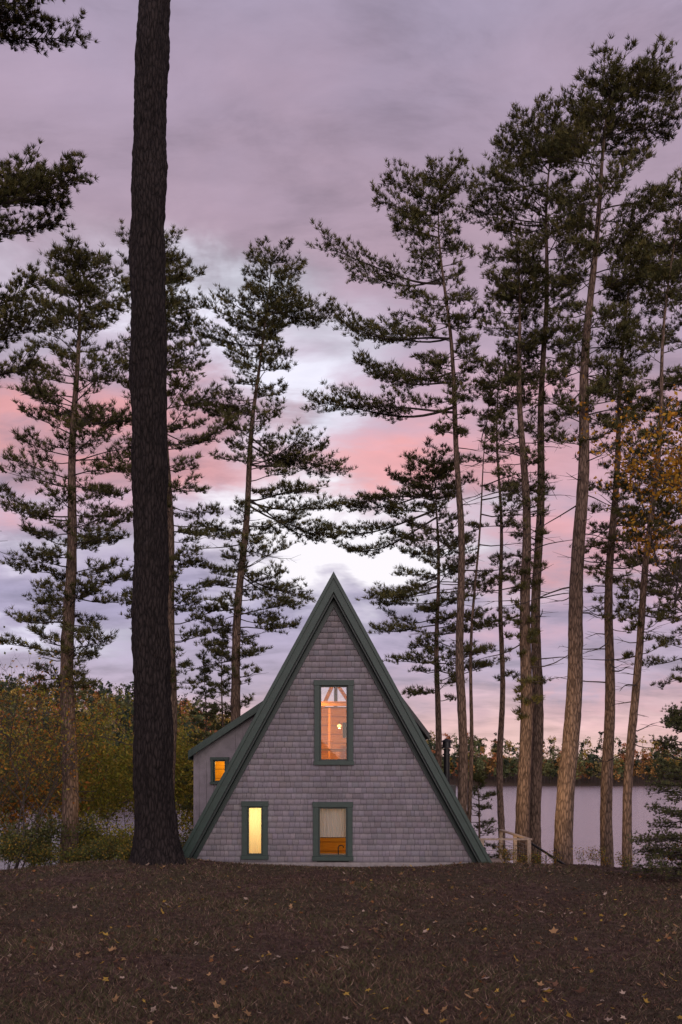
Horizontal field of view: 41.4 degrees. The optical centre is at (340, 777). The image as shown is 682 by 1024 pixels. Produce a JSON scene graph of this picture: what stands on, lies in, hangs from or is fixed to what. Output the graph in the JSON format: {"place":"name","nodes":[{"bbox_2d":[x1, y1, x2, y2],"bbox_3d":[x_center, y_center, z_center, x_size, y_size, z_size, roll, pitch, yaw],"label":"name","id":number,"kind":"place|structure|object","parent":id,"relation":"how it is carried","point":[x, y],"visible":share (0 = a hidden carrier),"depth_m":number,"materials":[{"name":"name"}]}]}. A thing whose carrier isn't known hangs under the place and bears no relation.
{"place":"outdoors","nodes":[
{"label":"outdoors","id":0,"kind":"place"},
{"bbox_2d":[193,753,196,827],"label":"wing side wall","id":1,"kind":"structure","parent":0,"point":[194,789],"depth_m":24.80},
{"bbox_2d":[215,761,224,780],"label":"wing inner wall","id":2,"kind":"structure","parent":0,"point":[219,768],"depth_m":26.60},
{"bbox_2d":[0,710,681,1023],"bbox_3d":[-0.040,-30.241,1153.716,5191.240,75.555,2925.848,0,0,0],"label":"ground","id":3,"kind":"structure","parent":0,"point":[639,781],"depth_m":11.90,"materials":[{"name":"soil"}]},
{"bbox_2d":[0,829,42,869],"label":"shrub","id":4,"kind":"object","parent":3,"relation":"on","point":[7,851],"visible":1,"depth_m":24.41,"materials":[{"name":"green plant"}]},
{"bbox_2d":[0,669,81,805],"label":"autumn tree","id":5,"kind":"object","parent":3,"relation":"on","point":[6,750],"visible":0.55,"depth_m":29.58,"materials":[{"name":"orange plant"}]},
{"bbox_2d":[22,833,61,866],"bbox_3d":[-8.445,2.175,25.510,1.216,1.279,1.581,0,0,-7],"label":"shrub","id":6,"kind":"object","parent":3,"relation":"on","point":[40,857],"visible":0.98,"depth_m":25.29,"materials":[{"name":"green plant"}]},
{"bbox_2d":[0,806,92,866],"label":"shrub","id":7,"kind":"object","parent":3,"relation":"on","point":[47,836],"visible":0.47,"depth_m":26.73,"materials":[{"name":"green plant"}]},
{"bbox_2d":[0,0,100,558],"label":"pine tree","id":8,"kind":"object","parent":3,"relation":"on","point":[34,180],"visible":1,"depth_m":15.15,"materials":[{"name":"green plant"}]},
{"bbox_2d":[0,720,102,866],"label":"autumn tree","id":9,"kind":"object","parent":3,"relation":"on","point":[5,809],"visible":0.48,"depth_m":35.82,"materials":[{"name":"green plant"}]},
{"bbox_2d":[0,707,108,868],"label":"autumn tree","id":10,"kind":"object","parent":3,"relation":"on","point":[81,770],"visible":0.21,"depth_m":40.31,"materials":[{"name":"green plant"}]},
{"bbox_2d":[0,626,131,868],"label":"autumn tree","id":11,"kind":"object","parent":3,"relation":"on","point":[24,750],"visible":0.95,"depth_m":26.44,"materials":[{"name":"green plant"}]},
{"bbox_2d":[0,230,133,864],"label":"pine tree","id":12,"kind":"object","parent":3,"relation":"on","point":[75,421],"visible":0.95,"depth_m":27.71,"materials":[{"name":"green plant"}]},
{"bbox_2d":[47,839,104,863],"bbox_3d":[-7.157,2.185,24.689,1.495,1.016,1.117,0,0,-33],"label":"shrub","id":13,"kind":"object","parent":3,"relation":"on","point":[82,854],"visible":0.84,"depth_m":24.64,"materials":[{"name":"green plant"}]},
{"bbox_2d":[28,729,124,819],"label":"autumn tree","id":14,"kind":"object","parent":3,"relation":"on","point":[88,774],"visible":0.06,"depth_m":56.04,"materials":[{"name":"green plant"}]},
{"bbox_2d":[48,801,116,864],"bbox_3d":[-8.211,2.114,29.080,2.581,2.783,2.614,0,0,-42],"label":"shrub","id":15,"kind":"object","parent":3,"relation":"on","point":[87,833],"visible":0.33,"depth_m":28.91,"materials":[{"name":"green plant"}]},
{"bbox_2d":[64,820,110,859],"bbox_3d":[-7.565,2.312,28.293,1.872,1.968,1.677,0,0,0],"label":"shrub","id":16,"kind":"object","parent":3,"relation":"on","point":[100,832],"visible":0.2,"depth_m":28.24,"materials":[{"name":"green plant"}]},
{"bbox_2d":[23,692,190,857],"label":"autumn tree","id":17,"kind":"object","parent":3,"relation":"on","point":[101,805],"visible":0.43,"depth_m":43.67,"materials":[{"name":"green plant"}]},
{"bbox_2d":[86,827,131,860],"bbox_3d":[-6.447,2.115,25.458,1.663,1.387,1.617,0,0,0],"label":"shrub","id":18,"kind":"object","parent":3,"relation":"on","point":[104,853],"visible":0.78,"depth_m":25.20,"materials":[{"name":"green plant"}]},
{"bbox_2d":[94,816,133,859],"bbox_3d":[-6.418,2.058,27.430,2.032,2.105,2.501,0,0,0],"label":"shrub","id":19,"kind":"object","parent":3,"relation":"on","point":[124,833],"visible":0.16,"depth_m":27.11,"materials":[{"name":"green plant"}]},
{"bbox_2d":[103,838,131,860],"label":"shrub","id":20,"kind":"object","parent":3,"relation":"on","point":[125,852],"visible":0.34,"depth_m":23.62,"materials":[{"name":"green plant"}]},
{"bbox_2d":[84,720,188,825],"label":"autumn tree","id":21,"kind":"object","parent":3,"relation":"on","point":[124,805],"visible":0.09,"depth_m":48.86,"materials":[{"name":"green plant"}]},
{"bbox_2d":[94,722,203,805],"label":"autumn tree","id":22,"kind":"object","parent":3,"relation":"on","point":[132,747],"visible":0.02,"depth_m":55.75,"materials":[{"name":"green plant"}]},
{"bbox_2d":[103,706,201,837],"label":"autumn tree","id":23,"kind":"object","parent":3,"relation":"on","point":[183,776],"visible":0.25,"depth_m":41.21,"materials":[{"name":"green plant"}]},
{"bbox_2d":[128,0,186,865],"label":"old pine tree","id":24,"kind":"object","parent":3,"relation":"on","point":[156,839],"visible":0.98,"depth_m":19.68,"materials":[{"name":"brown plant"}]},
{"bbox_2d":[113,218,239,793],"bbox_3d":[-6.075,-7.351,32.745,4.891,25.063,4.882,0,0,0],"label":"pine tree","id":25,"kind":"object","parent":3,"relation":"on","point":[173,303],"visible":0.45,"depth_m":32.76,"materials":[{"name":"green plant"}]},
{"bbox_2d":[178,823,192,848],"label":"shrub","id":26,"kind":"object","parent":3,"relation":"on","point":[182,842],"visible":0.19,"depth_m":27.13,"materials":[{"name":"green plant"}]},
{"bbox_2d":[175,724,215,823],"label":"autumn tree","id":27,"kind":"object","parent":3,"relation":"on","point":[184,763],"depth_m":46.86,"materials":[{"name":"green plant"}]},
{"bbox_2d":[177,648,221,836],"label":"young pine","id":28,"kind":"object","parent":3,"relation":"on","point":[205,671],"visible":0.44,"depth_m":39.74,"materials":[{"name":"green plant"}]},
{"bbox_2d":[197,741,213,820],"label":"wing wall","id":29,"kind":"structure","parent":3,"relation":"on","point":[209,750],"depth_m":24.80,"materials":[{"name":"wood"}]},
{"bbox_2d":[198,753,198,818],"bbox_3d":[-3.913,1.452,24.790,0.035,4.297,0.019,0,0,0],"label":"batten","id":30,"kind":"object","parent":29,"relation":"attached to","point":[198,785],"visible":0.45,"depth_m":24.78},
{"bbox_2d":[205,748,205,805],"bbox_3d":[-3.712,1.385,24.790,0.035,4.430,0.019,0,0,0],"label":"batten","id":31,"kind":"object","parent":29,"relation":"attached to","point":[205,776],"visible":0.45,"depth_m":24.78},
{"bbox_3d":[-3.325,0.140,24.745,0.530,0.060,0.110,0,0,0],"label":"casing sill","id":32,"kind":"object","parent":29,"relation":"attached to","visible":0},
{"bbox_2d":[210,757,228,781],"bbox_3d":[-3.325,-0.230,24.758,0.520,0.680,0.085,0,0,0],"label":"wing window","id":33,"kind":"structure","parent":32,"relation":"on","point":[212,759],"depth_m":24.73,"materials":[{"name":"green paint"}]},
{"bbox_2d":[201,621,230,737],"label":"young pine","id":34,"kind":"object","parent":3,"relation":"on","point":[227,711],"visible":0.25,"depth_m":36.06,"materials":[{"name":"green plant"}]},
{"bbox_2d":[226,713,255,761],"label":"wing wall","id":35,"kind":"structure","parent":3,"relation":"on","point":[230,744],"depth_m":24.80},
{"bbox_2d":[188,701,262,757],"bbox_3d":[-2.895,-1.471,24.504,2.490,1.865,0.048,0,0,0],"label":"wing rake","id":36,"kind":"object","parent":35,"relation":"attached to","point":[222,731],"visible":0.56,"depth_m":24.48,"materials":[{"name":"wood"}]},
{"bbox_2d":[234,728,235,752],"bbox_3d":[-2.913,1.117,24.790,0.035,4.965,0.019,0,0,0],"label":"batten","id":37,"kind":"object","parent":35,"relation":"attached to","point":[234,740],"visible":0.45,"depth_m":24.78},
{"bbox_2d":[185,235,358,721],"bbox_3d":[-2.685,-7.133,33.581,6.788,25.951,5.355,0,0,0],"label":"pine tree","id":38,"kind":"object","parent":3,"relation":"on","point":[282,306],"visible":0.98,"depth_m":33.70,"materials":[{"name":"green plant"}]},
{"bbox_2d":[188,592,480,862],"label":"roof","id":39,"kind":"structure","parent":3,"relation":"on","point":[390,698],"depth_m":22.05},
{"bbox_2d":[321,701,345,705],"bbox_3d":[-0.180,-2.060,25.060,2.601,0.120,0.120,0,0,0],"label":"collar tie","id":40,"kind":"object","parent":39,"relation":"attached to","point":[333,703],"visible":0.29,"depth_m":25.00,"materials":[{"name":"brown wood"}]},
{"bbox_2d":[190,594,479,862],"bbox_3d":[-0.180,-0.993,22.255,7.615,6.986,0.390,0,0,0],"label":"soffit board","id":41,"kind":"object","parent":39,"relation":"attached to","point":[275,703],"visible":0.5,"depth_m":22.09,"materials":[{"name":"wood"}]},
{"bbox_2d":[193,599,475,862],"bbox_3d":[-0.180,-1.016,22.348,7.446,6.832,0.036,0,0,0],"label":"frieze board","id":42,"kind":"object","parent":41,"relation":"attached to","point":[333,604],"visible":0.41,"depth_m":22.33,"materials":[{"name":"wood"}]},
{"bbox_2d":[184,579,487,862],"bbox_3d":[-0.180,-1.209,22.017,8.193,7.518,0.055,0,0,0],"label":"rake board","id":43,"kind":"object","parent":39,"relation":"attached to","point":[333,587],"visible":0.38,"depth_m":21.99,"materials":[{"name":"wood"}]},
{"bbox_2d":[182,571,491,862],"bbox_3d":[-0.180,-1.235,21.971,8.251,7.571,0.033,0,0,0],"label":"rake cap","id":44,"kind":"object","parent":43,"relation":"attached to","point":[334,577],"visible":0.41,"depth_m":21.95,"materials":[{"name":"wood"}]},
{"bbox_2d":[402,697,429,739],"bbox_3d":[1.900,-1.865,24.969,1.100,1.630,0.058,0,0,0],"label":"dormer rake","id":45,"kind":"object","parent":39,"relation":"attached to","point":[422,726],"visible":0.57,"depth_m":24.94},
{"bbox_2d":[443,748,449,783],"bbox_3d":[3.040,0.375,26.000,0.220,2.450,0.220,0,0,0],"label":"stove pipe","id":46,"kind":"object","parent":39,"relation":"attached to","point":[446,754],"visible":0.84,"depth_m":25.93,"materials":[{"name":"black metal"}]},
{"bbox_2d":[441,738,451,747],"bbox_3d":[3.040,-1.000,26.000,0.320,0.280,0.320,0,0,0],"label":"stove pipe cap","id":47,"kind":"object","parent":46,"relation":"on","point":[446,742],"visible":1,"depth_m":25.89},
{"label":"loft floor","id":48,"kind":"structure","parent":39,"relation":"in","visible":0},
{"bbox_2d":[328,708,329,758],"bbox_3d":[-0.330,-1.075,25.660,0.060,1.830,0.120,0,0,0],"label":"loft post","id":49,"kind":"object","parent":48,"relation":"on","point":[328,732],"visible":0.56,"depth_m":25.60,"materials":[{"name":"brown wood"}]},
{"bbox_2d":[321,708,345,758],"bbox_3d":[-0.180,-1.130,27.050,4.606,1.940,0.100,0,0,0],"label":"loft partition","id":50,"kind":"object","parent":48,"relation":"on","point":[337,715],"visible":0.21,"depth_m":27.00,"materials":[{"name":"wood"}]},
{"bbox_2d":[321,687,333,707],"bbox_3d":[-0.390,-2.475,27.050,0.460,0.750,0.100,0,0,0],"label":"brace","id":51,"kind":"object","parent":50,"relation":"on","point":[327,696],"visible":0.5,"depth_m":27.00,"materials":[{"name":"brown wood"}]},
{"bbox_2d":[337,687,345,699],"bbox_3d":[0.110,-2.475,27.151,0.620,0.750,0.099,0,0,0],"label":"brace","id":52,"kind":"object","parent":50,"relation":"attached to","point":[340,689],"visible":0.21,"depth_m":27.10,"materials":[{"name":"brown wood"}]},
{"bbox_2d":[321,749,345,750],"bbox_3d":[-0.100,-0.750,24.230,2.200,0.060,0.060,0,0,0],"label":"loft rail","id":53,"kind":"object","parent":48,"relation":"on","point":[333,749],"visible":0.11,"depth_m":24.20,"materials":[{"name":"brown wood"}]},
{"bbox_2d":[336,745,345,758],"bbox_3d":[0.375,-0.555,26.675,1.050,0.790,0.550,0,0,0],"label":"cabinet","id":54,"kind":"object","parent":48,"relation":"on","point":[340,754],"visible":0.22,"depth_m":26.40,"materials":[{"name":"brown wood"}]},
{"bbox_3d":[-0.180,-1.305,31.150,4.606,2.290,0.100,0,0,0],"label":"rear wall","id":55,"kind":"object","parent":48,"relation":"on","visible":0},
{"bbox_2d":[334,687,337,706],"bbox_3d":[-0.180,-3.380,31.150,0.120,1.840,0.100,0,0,0],"label":"mullion","id":56,"kind":"object","parent":55,"relation":"on","point":[335,693],"visible":0.45,"depth_m":31.10,"materials":[{"name":"wood"}]},
{"bbox_2d":[0,672,681,795],"bbox_3d":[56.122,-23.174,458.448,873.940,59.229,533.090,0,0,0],"label":"distant forest","id":57,"kind":"object","parent":3,"relation":"on","point":[589,766],"visible":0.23,"depth_m":563.75,"materials":[{"name":"green plant"}]},
{"bbox_2d":[0,859,681,1023],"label":"fallen leaves","id":58,"kind":"object","parent":3,"relation":"on","point":[553,930],"visible":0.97,"depth_m":10.44,"materials":[{"name":"brown plant"}]},
{"bbox_2d":[229,862,472,866],"bbox_3d":[-0.180,2.594,22.525,7.100,1.012,0.350,0,0,0],"label":"foundation","id":59,"kind":"object","parent":3,"relation":"on","point":[366,864],"visible":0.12,"depth_m":22.35,"materials":[{"name":"concrete"}]},
{"bbox_2d":[197,608,471,861],"bbox_3d":[-0.180,-1.119,22.386,6.990,6.405,0.059,0,0,0],"label":"shingle siding","id":60,"kind":"object","parent":59,"relation":"on","point":[424,836],"visible":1,"depth_m":22.38,"materials":[{"name":"wood"}]},
{"bbox_2d":[241,801,268,854],"bbox_3d":[-2.130,1.242,22.358,0.670,1.333,0.085,0,0,0],"label":"window","id":61,"kind":"structure","parent":60,"relation":"attached to","point":[264,805],"depth_m":22.32,"materials":[{"name":"green paint"}]},
{"bbox_2d":[241,855,268,859],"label":"casing sill","id":62,"kind":"structure","parent":60,"relation":"attached to","point":[254,857],"depth_m":22.29,"materials":[{"name":"green paint"}]},
{"bbox_2d":[247,807,248,854],"bbox_3d":[-2.300,1.306,22.410,0.040,1.203,0.060,0,0,0],"label":"sash","id":63,"kind":"object","parent":62,"relation":"on","point":[247,830],"visible":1,"depth_m":22.38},
{"bbox_2d":[261,807,261,854],"bbox_3d":[-1.960,1.306,22.410,0.040,1.203,0.060,0,0,0],"label":"sash","id":64,"kind":"object","parent":62,"relation":"on","point":[261,830],"visible":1,"depth_m":22.38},
{"bbox_2d":[312,802,352,856],"bbox_3d":[-0.203,1.267,22.358,1.010,1.350,0.085,0,0,0],"label":"window","id":65,"kind":"structure","parent":60,"relation":"attached to","point":[316,805],"depth_m":22.32,"materials":[{"name":"green paint"}]},
{"bbox_2d":[296,616,368,683],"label":"gable wall","id":66,"kind":"structure","parent":60,"relation":"attached to","point":[331,653],"depth_m":22.42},
{"bbox_2d":[314,680,353,760],"bbox_3d":[-0.178,-1.422,22.358,0.994,1.996,0.085,0,0,0],"label":"window trim","id":67,"kind":"structure","parent":60,"relation":"attached to","point":[319,683],"depth_m":22.32,"materials":[{"name":"green paint"}]},
{"bbox_2d":[277,856,449,861],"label":"gable wall","id":68,"kind":"structure","parent":59,"relation":"on","point":[344,861],"depth_m":22.42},
{"bbox_2d":[312,856,352,860],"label":"casing sill","id":69,"kind":"structure","parent":68,"relation":"attached to","point":[332,858],"depth_m":22.29,"materials":[{"name":"green paint"}]},
{"bbox_2d":[318,807,319,855],"bbox_3d":[-0.543,1.332,22.410,0.040,1.220,0.060,0,0,0],"label":"sash","id":70,"kind":"object","parent":69,"relation":"on","point":[318,831],"visible":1,"depth_m":22.38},
{"bbox_2d":[346,807,346,855],"bbox_3d":[0.137,1.332,22.410,0.040,1.220,0.060,0,0,0],"label":"sash","id":71,"kind":"object","parent":69,"relation":"on","point":[346,831],"visible":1,"depth_m":22.38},
{"bbox_2d":[299,149,515,814],"bbox_3d":[2.549,-8.248,30.935,8.050,26.241,4.244,0,0,0],"label":"pine tree","id":72,"kind":"object","parent":3,"relation":"on","point":[414,215],"visible":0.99,"depth_m":30.73,"materials":[{"name":"green plant"}]},
{"bbox_2d":[313,436,503,766],"bbox_3d":[2.592,-3.330,34.160,7.211,18.610,4.548,0,0,16],"label":"pine tree","id":73,"kind":"object","parent":3,"relation":"on","point":[402,594],"visible":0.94,"depth_m":33.63,"materials":[{"name":"green plant"}]},
{"bbox_2d":[423,384,539,821],"bbox_3d":[5.167,-4.313,31.790,4.390,19.106,3.327,0,0,32],"label":"pine tree","id":74,"kind":"object","parent":3,"relation":"on","point":[469,801],"visible":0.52,"depth_m":31.98,"materials":[{"name":"green plant"}]},
{"bbox_2d":[468,765,504,857],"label":"young pine","id":75,"kind":"object","parent":3,"relation":"on","point":[477,778],"visible":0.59,"depth_m":34.97,"materials":[{"name":"green plant"}]},
{"bbox_2d":[450,338,536,859],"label":"pine tree","id":76,"kind":"object","parent":3,"relation":"on","point":[500,556],"visible":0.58,"depth_m":37.93,"materials":[{"name":"green plant"}]},
{"bbox_2d":[489,838,515,862],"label":"shrub","id":77,"kind":"object","parent":3,"relation":"on","point":[506,850],"visible":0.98,"depth_m":23.46,"materials":[{"name":"green plant"}]},
{"bbox_2d":[503,848,533,863],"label":"shrub","id":78,"kind":"object","parent":3,"relation":"on","point":[524,858],"visible":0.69,"depth_m":24.11,"materials":[{"name":"green plant"}]},
{"bbox_2d":[479,829,564,864],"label":"deck","id":79,"kind":"structure","parent":3,"relation":"on","point":[515,839],"depth_m":25.00,"materials":[{"name":"brown wood"}]},
{"bbox_2d":[454,232,592,863],"bbox_3d":[5.858,-6.710,28.880,4.421,21.902,3.854,0,0,0],"label":"pine tree","id":80,"kind":"object","parent":3,"relation":"on","point":[526,639],"visible":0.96,"depth_m":28.83,"materials":[{"name":"green plant"}]},
{"bbox_2d":[453,85,599,863],"bbox_3d":[6.244,-9.116,30.320,5.032,27.762,4.472,0,0,0],"label":"pine tree","id":81,"kind":"object","parent":3,"relation":"on","point":[526,158],"visible":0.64,"depth_m":30.19,"materials":[{"name":"green plant"}]},
{"bbox_2d":[529,845,565,863],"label":"shrub","id":82,"kind":"object","parent":3,"relation":"on","point":[538,860],"visible":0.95,"depth_m":24.44,"materials":[{"name":"green plant"}]},
{"bbox_2d":[570,843,605,863],"bbox_3d":[6.427,2.088,23.437,0.934,0.788,0.903,0,0,0],"label":"shrub","id":83,"kind":"object","parent":3,"relation":"on","point":[596,858],"visible":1,"depth_m":23.41,"materials":[{"name":"green plant"}]},
{"bbox_2d":[504,31,681,864],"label":"pine tree","id":84,"kind":"object","parent":3,"relation":"on","point":[637,87],"visible":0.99,"depth_m":26.75,"materials":[{"name":"green plant"}]},
{"bbox_2d":[554,226,677,866],"bbox_3d":[8.796,-6.711,29.456,4.479,22.143,4.154,0,0,-41],"label":"pine tree","id":85,"kind":"object","parent":3,"relation":"on","point":[620,295],"visible":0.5,"depth_m":29.35,"materials":[{"name":"green plant"}]},
{"bbox_2d":[599,851,638,867],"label":"shrub","id":86,"kind":"object","parent":3,"relation":"on","point":[618,857],"visible":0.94,"depth_m":23.48,"materials":[{"name":"green plant"}]},
{"bbox_2d":[562,375,681,643],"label":"golden maple tree","id":87,"kind":"object","parent":3,"relation":"on","point":[677,479],"visible":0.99,"depth_m":22.75,"materials":[{"name":"orange plant"}]},
{"bbox_2d":[567,171,681,867],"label":"pine tree","id":88,"kind":"object","parent":3,"relation":"on","point":[667,273],"visible":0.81,"depth_m":27.43,"materials":[{"name":"green plant"}]},
{"bbox_2d":[598,211,681,689],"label":"pine tree","id":89,"kind":"object","parent":3,"relation":"on","point":[676,298],"visible":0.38,"depth_m":35.98,"materials":[{"name":"green plant"}]},
{"bbox_2d":[618,701,681,881],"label":"hemlock tree","id":90,"kind":"object","parent":3,"relation":"on","point":[674,721],"visible":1,"depth_m":18.33,"materials":[{"name":"green plant"}]},
{"bbox_2d":[635,838,672,874],"bbox_3d":[6.892,1.748,19.965,0.884,1.077,1.232,0,0,-26],"label":"shrub","id":91,"kind":"object","parent":3,"relation":"on","point":[651,854],"visible":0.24,"depth_m":19.97,"materials":[{"name":"green plant"}]},
{"bbox_2d":[654,841,681,879],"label":"shrub","id":92,"kind":"object","parent":3,"relation":"on","point":[674,858],"visible":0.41,"depth_m":18.87,"materials":[{"name":"green plant"}]},
{"bbox_2d":[0,786,681,869],"bbox_3d":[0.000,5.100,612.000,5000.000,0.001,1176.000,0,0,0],"label":"lake water","id":93,"kind":"structure","parent":0,"point":[586,826],"depth_m":113.74,"materials":[{"name":"grey liquid"}]},
{"bbox_2d":[0,0,681,759],"label":"sky","id":94,"kind":"structure","parent":0,"point":[282,115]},
{"bbox_3d":[-3.325,-0.495,24.921,0.340,0.024,0.159,0,0,0],"label":"jamb","id":95,"kind":"object","parent":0,"visible":0},
{"bbox_2d":[214,733,225,756],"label":"wing wall","id":96,"kind":"structure","parent":95,"relation":"on","point":[219,746],"depth_m":24.80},
{"bbox_3d":[-2.123,1.929,22.480,3.061,0.034,0.120,0,0,0],"label":"gable wall","id":97,"kind":"object","parent":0,"visible":0},
{"bbox_2d":[268,810,307,853],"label":"gable wall","id":98,"kind":"structure","parent":97,"relation":"on","point":[288,829],"depth_m":22.42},
{"bbox_3d":[-2.320,1.307,22.520,0.024,1.203,0.159,0,0,0],"label":"jamb","id":99,"kind":"object","parent":97,"relation":"on","visible":0},
{"bbox_2d":[249,808,260,852],"bbox_3d":[-2.125,1.300,22.620,0.550,1.400,0.006,0,0,0],"label":"window blind","id":100,"kind":"object","parent":99,"relation":"attached to","point":[254,830],"depth_m":22.62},
{"bbox_3d":[1.740,1.929,22.480,3.107,0.034,0.120,0,0,0],"label":"gable wall","id":101,"kind":"object","parent":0,"visible":0},
{"bbox_2d":[354,806,455,854],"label":"gable wall","id":102,"kind":"structure","parent":101,"relation":"on","point":[408,828],"depth_m":22.42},
{"bbox_3d":[0.350,0.683,22.480,4.520,0.017,0.120,0,0,0],"label":"gable wall","id":103,"kind":"object","parent":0,"visible":0},
{"bbox_2d":[246,761,435,803],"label":"shingles","id":104,"kind":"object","parent":103,"relation":"on","point":[330,780],"depth_m":22.42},
{"bbox_2d":[258,696,312,760],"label":"gable wall","id":105,"kind":"structure","parent":104,"relation":"on","point":[292,742],"depth_m":22.42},
{"bbox_2d":[313,761,353,764],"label":"casing sill","id":106,"kind":"structure","parent":104,"relation":"attached to","point":[333,762],"depth_m":22.29,"materials":[{"name":"green paint"}]},
{"bbox_2d":[320,686,320,760],"bbox_3d":[-0.510,-1.357,22.410,0.040,1.866,0.060,0,0,0],"label":"sash","id":107,"kind":"object","parent":106,"relation":"on","point":[320,723],"visible":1,"depth_m":22.38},
{"bbox_2d":[321,759,345,760],"bbox_3d":[-0.178,-0.444,22.410,0.624,0.040,0.060,0,0,0],"label":"sash","id":108,"kind":"object","parent":106,"relation":"on","point":[333,759],"visible":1,"depth_m":22.38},
{"bbox_2d":[346,686,347,760],"bbox_3d":[0.154,-1.357,22.410,0.040,1.866,0.060,0,0,0],"label":"sash","id":109,"kind":"object","parent":106,"relation":"on","point":[346,723],"visible":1,"depth_m":22.38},
{"bbox_2d":[353,684,413,760],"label":"gable wall","id":110,"kind":"structure","parent":104,"relation":"on","point":[376,730],"depth_m":22.42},
{"bbox_3d":[0.157,1.332,22.520,0.024,1.220,0.159,0,0,0],"label":"jamb","id":111,"kind":"object","parent":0,"visible":0},
{"bbox_3d":[-0.203,0.722,22.520,0.720,0.024,0.159,0,0,0],"label":"jamb","id":112,"kind":"object","parent":111,"relation":"on","visible":0},
{"bbox_2d":[320,809,345,836],"bbox_3d":[-0.200,1.040,22.620,0.840,0.880,0.028,0,0,0],"label":"sheer curtain","id":113,"kind":"object","parent":112,"relation":"hanging from","point":[332,822],"visible":0.61,"depth_m":22.62,"materials":[{"name":"fabric"}]},
{"bbox_2d":[320,807,345,808],"bbox_3d":[-0.203,0.742,22.410,0.640,0.040,0.060,0,0,0],"label":"sash","id":114,"kind":"object","parent":112,"relation":"attached to","point":[332,807],"visible":1,"depth_m":22.38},
{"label":"ground floor","id":115,"kind":"structure","parent":0,"visible":0},
{"bbox_2d":[320,838,345,853],"bbox_3d":[-0.180,1.165,26.055,7.179,2.070,0.090,0,0,0],"label":"room back","id":116,"kind":"object","parent":115,"relation":"on","point":[329,845],"depth_m":26.01,"materials":[{"name":"brown wood"}]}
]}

